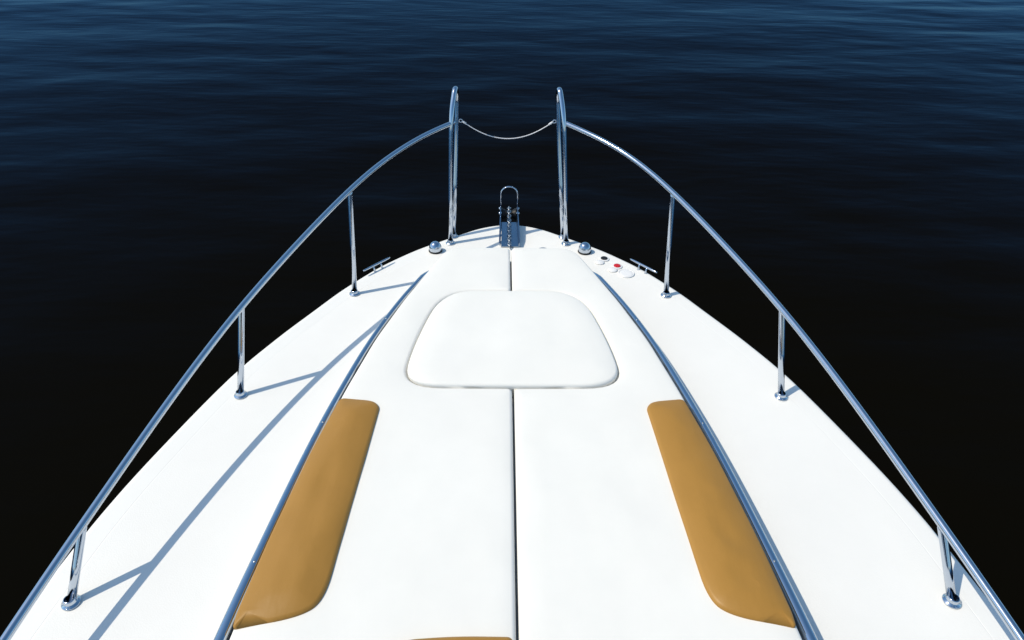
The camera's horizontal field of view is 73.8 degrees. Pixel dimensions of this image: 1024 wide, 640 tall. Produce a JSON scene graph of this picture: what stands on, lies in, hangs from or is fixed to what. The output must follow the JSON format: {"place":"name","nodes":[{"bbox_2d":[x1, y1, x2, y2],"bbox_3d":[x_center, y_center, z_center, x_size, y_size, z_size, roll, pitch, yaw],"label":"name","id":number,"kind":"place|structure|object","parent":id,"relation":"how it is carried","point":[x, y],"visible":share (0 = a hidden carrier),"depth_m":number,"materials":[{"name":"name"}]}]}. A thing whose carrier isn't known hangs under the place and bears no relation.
{"place":"outdoors","nodes":[
{"label":"outdoors","id":0,"kind":"place"},
{"bbox_2d":[0,0,1023,635],"bbox_3d":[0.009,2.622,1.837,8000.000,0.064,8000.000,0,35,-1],"label":"water","id":1,"kind":"structure","parent":0,"point":[842,178],"depth_m":7.73,"materials":[{"name":"blue liquid"}]},
{"bbox_2d":[0,86,1023,639],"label":"motor boat","id":2,"kind":"object","parent":1,"relation":"on","point":[172,542],"visible":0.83,"depth_m":2.51,"materials":[{"name":"paint"}]},
{"bbox_2d":[230,248,515,639],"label":"sun pad","id":3,"kind":"object","parent":2,"relation":"on","point":[426,549],"visible":0.75,"depth_m":2.29,"materials":[{"name":"white leather"}]},
{"bbox_2d":[233,398,378,629],"bbox_3d":[-0.647,0.592,2.321,0.236,0.042,0.978,3,35,3],"label":"bolster","id":4,"kind":"object","parent":3,"relation":"on","point":[291,576],"visible":1,"depth_m":2.20,"materials":[{"name":"brown leather"}]},
{"bbox_2d":[412,636,511,639],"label":"headrest cushion","id":5,"kind":"object","parent":3,"relation":"on","point":[473,638],"visible":1,"depth_m":1.89,"materials":[{"name":"orange leather"}]},
{"bbox_2d":[462,121,552,138],"bbox_3d":[-0.026,-1.085,3.896,0.519,0.106,0.012,0,35,-1],"label":"safety line","id":6,"kind":"object","parent":2,"relation":"attached to","point":[464,122],"visible":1,"depth_m":3.90,"materials":[{"name":"white metal"}]},
{"bbox_2d":[507,206,511,248],"bbox_3d":[-0.026,-0.014,4.566,0.028,1.441,0.513,0,35,-1],"label":"anchor chain","id":7,"kind":"object","parent":2,"relation":"attached to","point":[509,224],"visible":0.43,"depth_m":4.15,"materials":[{"name":"grey metal"}]},
{"bbox_2d":[407,291,617,397],"bbox_3d":[0.001,0.084,3.123,0.896,0.085,0.726,0,35,-1],"label":"hatch cushion","id":8,"kind":"object","parent":2,"relation":"on","point":[512,340],"visible":0.98,"depth_m":3.02,"materials":[{"name":"white leather"}]},
{"bbox_2d":[511,248,801,639],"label":"sun pad","id":9,"kind":"object","parent":2,"relation":"on","point":[604,551],"visible":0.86,"depth_m":2.29,"materials":[{"name":"white leather"}]},
{"bbox_2d":[647,399,795,627],"bbox_3d":[0.665,0.598,2.342,0.230,0.041,0.978,-2,35,-4],"label":"bolster","id":10,"kind":"object","parent":9,"relation":"on","point":[737,574],"visible":1,"depth_m":2.22,"materials":[{"name":"brown leather"}]}
]}

